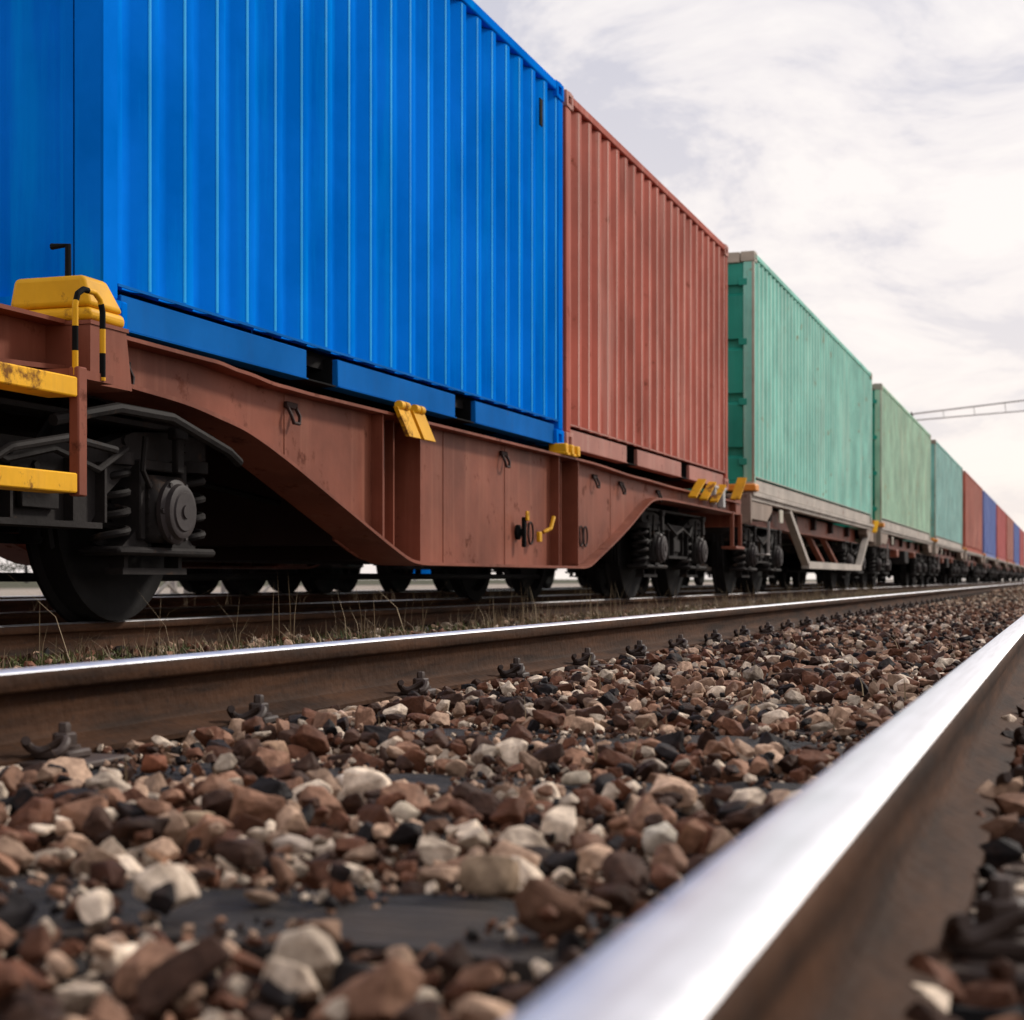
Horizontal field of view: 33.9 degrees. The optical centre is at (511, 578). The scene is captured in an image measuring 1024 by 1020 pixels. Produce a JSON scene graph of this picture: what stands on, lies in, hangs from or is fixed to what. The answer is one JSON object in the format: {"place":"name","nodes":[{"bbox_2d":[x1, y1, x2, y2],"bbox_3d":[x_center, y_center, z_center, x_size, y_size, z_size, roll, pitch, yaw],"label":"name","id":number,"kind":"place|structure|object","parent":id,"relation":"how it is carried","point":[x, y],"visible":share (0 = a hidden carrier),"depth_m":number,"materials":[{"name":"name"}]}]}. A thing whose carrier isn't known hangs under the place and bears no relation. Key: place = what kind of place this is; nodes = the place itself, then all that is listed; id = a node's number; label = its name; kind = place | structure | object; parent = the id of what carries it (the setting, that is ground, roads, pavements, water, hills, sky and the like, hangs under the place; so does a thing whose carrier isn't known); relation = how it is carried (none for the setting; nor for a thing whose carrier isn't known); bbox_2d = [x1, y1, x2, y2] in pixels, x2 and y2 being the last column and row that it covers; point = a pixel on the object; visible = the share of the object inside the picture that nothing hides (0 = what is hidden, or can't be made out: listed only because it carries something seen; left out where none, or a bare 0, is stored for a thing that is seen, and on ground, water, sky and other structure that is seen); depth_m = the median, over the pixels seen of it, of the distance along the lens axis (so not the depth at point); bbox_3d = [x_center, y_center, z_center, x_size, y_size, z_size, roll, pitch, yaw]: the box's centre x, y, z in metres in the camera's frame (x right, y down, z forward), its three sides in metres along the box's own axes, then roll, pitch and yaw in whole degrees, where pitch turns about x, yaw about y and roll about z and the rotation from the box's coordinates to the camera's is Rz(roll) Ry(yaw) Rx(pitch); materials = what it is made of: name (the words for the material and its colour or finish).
{"place":"outdoors","nodes":[
{"label":"outdoors","id":0,"kind":"place"},
{"bbox_2d":[0,580,975,668],"bbox_3d":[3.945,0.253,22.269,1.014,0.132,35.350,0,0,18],"label":"grass","id":1,"kind":"structure","parent":0,"point":[372,630],"depth_m":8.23,"materials":[{"name":"brown plant"}]},
{"bbox_2d":[0,579,1023,1018],"bbox_3d":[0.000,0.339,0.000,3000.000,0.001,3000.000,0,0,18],"label":"ground","id":2,"kind":"structure","parent":0,"point":[32,589],"depth_m":54.19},
{"bbox_2d":[0,557,31,582],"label":"tree","id":3,"kind":"object","parent":2,"relation":"on","point":[25,567],"visible":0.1,"depth_m":145.65,"materials":[{"name":"grey plant"}]},
{"bbox_2d":[155,581,189,593],"bbox_3d":[-4.963,0.024,21.244,0.870,0.630,2.070,0,0,18],"label":"steel trestle","id":4,"kind":"object","parent":2,"relation":"on","point":[169,585],"visible":0.04,"depth_m":21.60,"materials":[{"name":"grey metal"}]},
{"bbox_2d":[170,581,269,592],"bbox_3d":[-4.082,0.024,24.534,0.870,0.630,2.070,0,0,18],"label":"steel trestle","id":5,"kind":"object","parent":2,"relation":"on","point":[174,585],"visible":0.02,"depth_m":23.68,"materials":[{"name":"metal"}]},
{"bbox_2d":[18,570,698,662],"bbox_3d":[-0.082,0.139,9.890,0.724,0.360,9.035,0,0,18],"label":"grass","id":6,"kind":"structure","parent":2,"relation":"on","point":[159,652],"depth_m":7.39,"materials":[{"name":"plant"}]},
{"bbox_2d":[1,596,849,752],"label":"ballast","id":7,"kind":"structure","parent":2,"relation":"on","point":[49,661],"depth_m":7.21,"materials":[{"name":"brown gravel"}]},
{"bbox_2d":[33,583,848,610],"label":"grass","id":8,"kind":"structure","parent":2,"relation":"on","point":[376,599],"depth_m":16.90,"materials":[{"name":"plant"}]},
{"bbox_2d":[0,591,895,668],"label":"ballast","id":9,"kind":"structure","parent":2,"relation":"on","point":[180,641],"depth_m":8.41,"materials":[{"name":"gravel"}]},
{"bbox_2d":[0,581,978,611],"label":"rail","id":10,"kind":"object","parent":2,"relation":"on","point":[16,605],"visible":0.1,"depth_m":17.93,"materials":[{"name":"grey metal"}]},
{"bbox_2d":[179,564,361,595],"bbox_3d":[-4.561,-0.415,13.530,2.546,1.208,13.940,0,0,18],"label":"container wagon","id":11,"kind":"object","parent":10,"relation":"on","point":[238,587],"visible":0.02,"depth_m":18.31,"materials":[{"name":"paint"}]},
{"bbox_2d":[267,564,590,593],"bbox_3d":[-0.399,-0.415,26.077,2.546,1.208,13.940,0,0,18],"label":"container wagon","id":12,"kind":"object","parent":10,"relation":"on","point":[343,586],"visible":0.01,"depth_m":21.08,"materials":[{"name":"paint"}]},
{"bbox_2d":[565,569,707,587],"bbox_3d":[3.963,-0.415,39.223,2.546,1.208,13.940,0,0,18],"label":"container wagon","id":13,"kind":"object","parent":10,"relation":"on","point":[583,581],"visible":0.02,"depth_m":35.66,"materials":[{"name":"paint"}]},
{"bbox_2d":[705,569,822,584],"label":"container wagon","id":14,"kind":"object","parent":10,"relation":"on","point":[817,572],"visible":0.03,"depth_m":55.14,"materials":[{"name":"paint"}]},
{"bbox_2d":[803,573,877,583],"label":"container wagon","id":15,"kind":"object","parent":10,"relation":"on","point":[805,574],"visible":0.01,"depth_m":62.33,"materials":[{"name":"paint"}]},
{"bbox_2d":[877,574,885,582],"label":"container wagon","id":16,"kind":"object","parent":10,"relation":"on","point":[880,580],"depth_m":73.17,"materials":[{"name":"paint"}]},
{"bbox_2d":[0,580,978,599],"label":"rail","id":17,"kind":"object","parent":2,"relation":"on","point":[155,595],"visible":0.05,"depth_m":21.37,"materials":[{"name":"grey metal"}]},
{"bbox_2d":[0,641,980,1019],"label":"ballast","id":18,"kind":"structure","parent":2,"relation":"on","point":[252,799],"depth_m":1.99,"materials":[{"name":"brown gravel"}]},
{"bbox_2d":[388,801,419,821],"bbox_3d":[-0.130,0.281,2.020,0.028,0.020,0.035,20,15,39],"label":"ballast stone","id":19,"kind":"object","parent":18,"relation":"on","point":[405,811],"visible":0.81,"depth_m":2.01,"materials":[{"name":"beige stone"}]},
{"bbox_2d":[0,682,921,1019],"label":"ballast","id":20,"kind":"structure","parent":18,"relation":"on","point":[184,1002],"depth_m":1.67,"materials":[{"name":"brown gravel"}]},
{"bbox_2d":[141,755,167,773],"bbox_3d":[-0.536,0.279,2.526,0.036,0.027,0.062,-8,-11,11],"label":"ballast stone","id":21,"kind":"object","parent":20,"relation":"on","point":[151,764],"visible":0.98,"depth_m":2.50,"materials":[{"name":"brown stone"}]},
{"bbox_2d":[180,811,214,829],"bbox_3d":[-0.367,0.281,1.957,0.043,0.023,0.042,0,0,37],"label":"ballast stone","id":22,"kind":"object","parent":20,"relation":"on","point":[192,818],"visible":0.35,"depth_m":1.94,"materials":[{"name":"beige stone"}]},
{"bbox_2d":[272,834,313,854],"bbox_3d":[-0.233,0.282,1.789,0.042,0.019,0.031,12,17,37],"label":"ballast stone","id":23,"kind":"object","parent":20,"relation":"on","point":[301,845],"visible":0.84,"depth_m":1.78,"materials":[{"name":"beige stone"}]},
{"bbox_2d":[335,774,342,787],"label":"ballast stone","id":24,"kind":"object","parent":20,"relation":"on","point":[339,779],"visible":0.23,"depth_m":2.36,"materials":[{"name":"beige stone"}]},
{"bbox_2d":[561,771,590,785],"bbox_3d":[0.095,0.292,2.458,0.043,0.021,0.035,-7,-14,14],"label":"ballast stone","id":25,"kind":"object","parent":20,"relation":"on","point":[577,778],"visible":0.95,"depth_m":2.44,"materials":[{"name":"beige stone"}]},
{"bbox_2d":[641,758,667,772],"bbox_3d":[0.221,0.290,2.612,0.042,0.024,0.049,-12,-7,10],"label":"ballast stone","id":26,"kind":"object","parent":20,"relation":"on","point":[662,766],"visible":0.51,"depth_m":2.60,"materials":[{"name":"grey stone"}]},
{"bbox_2d":[0,875,1023,1019],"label":"railway sleeper","id":27,"kind":"object","parent":18,"relation":"in","point":[416,924],"visible":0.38,"depth_m":1.44,"materials":[{"name":"grey concrete"}]},
{"bbox_2d":[90,859,127,890],"bbox_3d":[-0.396,0.293,1.657,0.026,0.032,0.051,0,0,-41],"label":"ballast stone","id":28,"kind":"object","parent":27,"relation":"on","point":[114,872],"visible":0.9,"depth_m":1.64,"materials":[{"name":"brown stone"}]},
{"bbox_2d":[297,919,342,942],"bbox_3d":[-0.153,0.284,1.348,0.037,0.021,0.029,5,-13,-35],"label":"ballast stone","id":29,"kind":"object","parent":27,"relation":"on","point":[330,928],"visible":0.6,"depth_m":1.34,"materials":[{"name":"beige stone"}]},
{"bbox_2d":[509,615,1023,1019],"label":"rail","id":30,"kind":"object","parent":27,"relation":"on","point":[844,887],"visible":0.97,"depth_m":1.09,"materials":[{"name":"silver metal"}]},
{"bbox_2d":[15,722,1023,837],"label":"railway sleeper","id":31,"kind":"object","parent":18,"relation":"in","point":[63,743],"visible":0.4,"depth_m":2.65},
{"bbox_2d":[0,583,1023,766],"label":"rail","id":32,"kind":"object","parent":31,"relation":"on","point":[116,704],"visible":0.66,"depth_m":3.80,"materials":[{"name":"metal"}]},
{"bbox_2d":[168,695,1023,758],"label":"railway sleeper","id":33,"kind":"object","parent":18,"relation":"in","point":[259,706],"visible":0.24,"depth_m":3.25,"materials":[{"name":"grey concrete"}]},
{"bbox_2d":[341,671,890,714],"bbox_3d":[0.383,0.349,4.035,2.500,0.229,0.285,0,0,19],"label":"railway sleeper","id":34,"kind":"object","parent":18,"relation":"in","point":[420,685],"visible":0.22,"depth_m":4.20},
{"bbox_2d":[0,581,1010,624],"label":"rail","id":35,"kind":"object","parent":2,"relation":"on","point":[13,618],"visible":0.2,"depth_m":12.74,"materials":[{"name":"metal"}]},
{"bbox_2d":[0,581,1023,660],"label":"rail","id":36,"kind":"object","parent":2,"relation":"on","point":[23,639],"visible":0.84,"depth_m":8.78,"materials":[{"name":"metal"}]},
{"bbox_2d":[0,243,746,621],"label":"container wagon","id":37,"kind":"object","parent":36,"relation":"on","point":[134,473],"visible":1,"depth_m":8.12,"materials":[{"name":"red paint"}]},
{"bbox_2d":[0,0,563,447],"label":"shipping container","id":38,"kind":"object","parent":37,"relation":"on","point":[360,202],"visible":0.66,"depth_m":8.19,"materials":[{"name":"blue metal"}]},
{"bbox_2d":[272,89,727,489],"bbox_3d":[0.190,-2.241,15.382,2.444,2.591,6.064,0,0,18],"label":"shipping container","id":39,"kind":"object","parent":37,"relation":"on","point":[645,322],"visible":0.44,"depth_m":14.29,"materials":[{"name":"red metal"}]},
{"bbox_2d":[568,484,878,595],"bbox_3d":[3.589,-0.436,25.513,2.596,1.290,13.940,0,0,18],"label":"container wagon","id":40,"kind":"object","parent":36,"relation":"on","point":[786,537],"visible":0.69,"depth_m":21.89,"materials":[{"name":"paint"}]},
{"bbox_2d":[686,251,871,523],"bbox_3d":[3.555,-2.396,25.523,2.444,2.780,12.203,0,0,18],"label":"shipping container","id":41,"kind":"object","parent":40,"relation":"on","point":[799,402],"visible":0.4,"depth_m":22.10,"materials":[{"name":"green metal"}]},
{"bbox_2d":[727,263,746,479],"bbox_3d":[2.188,-2.396,19.594,1.128,2.660,0.088,0,0,18],"label":"door","id":42,"kind":"structure","parent":41,"relation":"in","point":[736,281],"depth_m":19.46,"materials":[{"name":"green paint"}]},
{"bbox_2d":[773,523,934,588],"bbox_3d":[7.921,-0.436,38.636,2.556,1.290,13.940,0,0,18],"label":"container wagon","id":43,"kind":"object","parent":36,"relation":"on","point":[884,554],"visible":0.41,"depth_m":35.51,"materials":[{"name":"paint"}]},
{"bbox_2d":[833,383,930,539],"bbox_3d":[7.907,-2.396,38.639,2.444,2.780,12.203,0,0,18],"label":"shipping container","id":44,"kind":"object","parent":43,"relation":"on","point":[901,468],"visible":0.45,"depth_m":36.03,"materials":[{"name":"green metal"}]},
{"bbox_2d":[872,390,876,519],"bbox_3d":[6.540,-2.396,32.711,1.128,2.660,0.088,0,0,18],"label":"door","id":45,"kind":"structure","parent":44,"relation":"in","point":[874,401],"depth_m":32.55,"materials":[{"name":"green paint"}]},
{"bbox_2d":[866,539,964,586],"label":"container wagon","id":46,"kind":"object","parent":36,"relation":"on","point":[944,564],"visible":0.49,"depth_m":51.39,"materials":[{"name":"orange paint"}]},
{"bbox_2d":[903,440,962,548],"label":"shipping container","id":47,"kind":"object","parent":46,"relation":"on","point":[946,498],"visible":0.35,"depth_m":49.89,"materials":[{"name":"teal metal"}]},
{"bbox_2d":[915,548,984,584],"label":"container wagon","id":48,"kind":"object","parent":36,"relation":"on","point":[969,566],"visible":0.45,"depth_m":65.01,"materials":[{"name":"orange paint"}]},
{"bbox_2d":[942,471,982,554],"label":"shipping container","id":49,"kind":"object","parent":48,"relation":"on","point":[972,514],"visible":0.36,"depth_m":63.27,"materials":[{"name":"red metal"}]},
{"bbox_2d":[935,554,997,583],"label":"container wagon","id":50,"kind":"object","parent":36,"relation":"on","point":[986,571],"visible":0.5,"depth_m":77.52,"materials":[{"name":"orange paint"}]},
{"bbox_2d":[968,490,995,557],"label":"shipping container","id":51,"kind":"object","parent":50,"relation":"on","point":[988,526],"visible":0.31,"depth_m":75.86,"materials":[{"name":"metal"}]},
{"bbox_2d":[959,558,1007,582],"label":"container wagon","id":52,"kind":"object","parent":36,"relation":"on","point":[999,573],"visible":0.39,"depth_m":91.23,"materials":[{"name":"orange paint"}]},
{"bbox_2d":[988,504,1005,560],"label":"shipping container","id":53,"kind":"object","parent":52,"relation":"on","point":[1000,534],"visible":0.38,"depth_m":89.01,"materials":[{"name":"metal"}]},
{"bbox_2d":[979,561,1014,581],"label":"container wagon","id":54,"kind":"object","parent":36,"relation":"on","point":[1008,570],"visible":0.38,"depth_m":107.11,"materials":[{"name":"orange paint"}]},
{"bbox_2d":[1006,514,1013,562],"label":"shipping container","id":55,"kind":"object","parent":54,"relation":"on","point":[1009,539],"visible":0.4,"depth_m":102.62,"materials":[{"name":"red metal"}]},
{"bbox_2d":[992,565,1023,581],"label":"container wagon","id":56,"kind":"object","parent":36,"relation":"on","point":[1020,573],"visible":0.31,"depth_m":129.95,"materials":[{"name":"orange paint"}]},
{"bbox_2d":[1019,528,1023,565],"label":"shipping container","id":57,"kind":"object","parent":56,"relation":"on","point":[1021,547],"visible":0.3,"depth_m":128.33,"materials":[{"name":"metal"}]},
{"bbox_2d":[1007,563,1020,581],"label":"container wagon","id":58,"kind":"object","parent":36,"relation":"on","point":[1015,575],"visible":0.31,"depth_m":118.85,"materials":[{"name":"orange paint"}]},
{"bbox_2d":[1014,522,1019,564],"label":"shipping container","id":59,"kind":"object","parent":58,"relation":"on","point":[1016,543],"visible":0.32,"depth_m":116.04,"materials":[{"name":"metal"}]},
{"bbox_2d":[452,658,923,692],"bbox_3d":[0.625,0.349,4.765,2.500,0.230,0.282,0,0,19],"label":"railway sleeper","id":60,"kind":"object","parent":2,"relation":"on","point":[517,668],"visible":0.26,"depth_m":4.95,"materials":[{"name":"grey concrete"}]},
{"bbox_2d":[530,648,912,681],"bbox_3d":[0.871,0.349,5.506,2.500,0.231,0.285,0,0,18],"label":"railway sleeper","id":61,"kind":"object","parent":2,"relation":"on","point":[584,659],"visible":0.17,"depth_m":5.67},
{"bbox_2d":[625,640,933,662],"bbox_3d":[1.098,0.349,6.189,2.500,0.229,0.285,0,0,19],"label":"railway sleeper","id":62,"kind":"object","parent":2,"relation":"on","point":[639,650],"visible":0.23,"depth_m":6.37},
{"bbox_2d":[654,634,951,653],"bbox_3d":[1.325,0.349,6.872,2.500,0.230,0.283,0,0,18],"label":"railway sleeper","id":63,"kind":"object","parent":2,"relation":"on","point":[681,641],"visible":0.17,"depth_m":7.05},
{"bbox_2d":[794,616,836,628],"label":"railway sleeper","id":64,"kind":"object","parent":2,"relation":"on","point":[807,620],"visible":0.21,"depth_m":10.47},
{"bbox_2d":[689,630,974,648],"bbox_3d":[1.551,0.349,7.556,2.500,0.231,0.285,0,0,19],"label":"railway sleeper","id":65,"kind":"object","parent":2,"relation":"on","point":[715,636],"visible":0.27,"depth_m":7.72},
{"bbox_2d":[730,625,975,647],"bbox_3d":[1.778,0.349,8.239,2.500,0.229,0.285,0,0,19],"label":"railway sleeper","id":66,"kind":"object","parent":2,"relation":"on","point":[744,631],"visible":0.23,"depth_m":8.40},
{"bbox_2d":[699,592,1023,651],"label":"ballast","id":67,"kind":"structure","parent":2,"relation":"on","point":[866,631],"depth_m":9.67,"materials":[{"name":"gravel"}]},
{"bbox_2d":[47,600,1015,809],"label":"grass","id":68,"kind":"structure","parent":67,"relation":"on","point":[665,711],"depth_m":3.45,"materials":[{"name":"plant"}]},
{"bbox_2d":[751,622,992,640],"bbox_3d":[2.005,0.349,8.923,2.500,0.230,0.283,0,0,18],"label":"railway sleeper","id":69,"kind":"object","parent":2,"relation":"on","point":[768,628],"visible":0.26,"depth_m":9.09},
{"bbox_2d":[866,607,879,614],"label":"railway sleeper","id":70,"kind":"object","parent":2,"relation":"on","point":[871,610],"visible":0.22,"depth_m":13.88,"materials":[{"name":"grey concrete"}]},
{"bbox_2d":[875,606,884,612],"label":"railway sleeper","id":71,"kind":"object","parent":2,"relation":"on","point":[880,609],"visible":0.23,"depth_m":14.55,"materials":[{"name":"grey concrete"}]},
{"bbox_2d":[775,619,992,636],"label":"railway sleeper","id":72,"kind":"object","parent":2,"relation":"on","point":[788,623],"visible":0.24,"depth_m":9.77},
{"bbox_2d":[855,609,921,619],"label":"railway sleeper","id":73,"kind":"object","parent":2,"relation":"on","point":[862,612],"visible":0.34,"depth_m":13.19,"materials":[{"name":"grey concrete"}]},
{"bbox_2d":[884,605,892,611],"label":"railway sleeper","id":74,"kind":"object","parent":2,"relation":"on","point":[889,608],"visible":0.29,"depth_m":15.25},
{"bbox_2d":[830,612,984,623],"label":"railway sleeper","id":75,"kind":"object","parent":2,"relation":"on","point":[837,615],"visible":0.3,"depth_m":11.82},
{"bbox_2d":[814,614,1003,627],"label":"railway sleeper","id":76,"kind":"object","parent":2,"relation":"on","point":[823,618],"visible":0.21,"depth_m":11.15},
{"bbox_2d":[843,610,979,622],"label":"railway sleeper","id":77,"kind":"object","parent":2,"relation":"on","point":[849,613],"visible":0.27,"depth_m":12.50,"materials":[{"name":"grey concrete"}]},
{"bbox_2d":[829,658,1023,1019],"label":"ballast","id":78,"kind":"structure","parent":2,"relation":"on","point":[1000,990],"depth_m":1.24,"materials":[{"name":"brown gravel"}]},
{"bbox_2d":[910,400,1023,420],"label":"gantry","id":79,"kind":"object","parent":2,"relation":"on","point":[912,414],"visible":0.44,"depth_m":67.62,"materials":[{"name":"metal"}]},
{"bbox_2d":[988,586,1023,592],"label":"ballast","id":80,"kind":"structure","parent":2,"relation":"on","point":[1018,589],"depth_m":35.24,"materials":[{"name":"gravel"}]},
{"bbox_2d":[0,0,1023,578],"label":"sky","id":81,"kind":"structure","parent":0,"point":[870,153],"materials":[{"name":"white"}]},
{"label":"concrete block","id":82,"kind":"object","parent":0,"visible":0},
{"bbox_2d":[413,570,430,573],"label":"shipping container","id":83,"kind":"object","parent":82,"relation":"on","point":[425,571],"depth_m":212.93,"materials":[{"name":"blue metal"}]}
]}

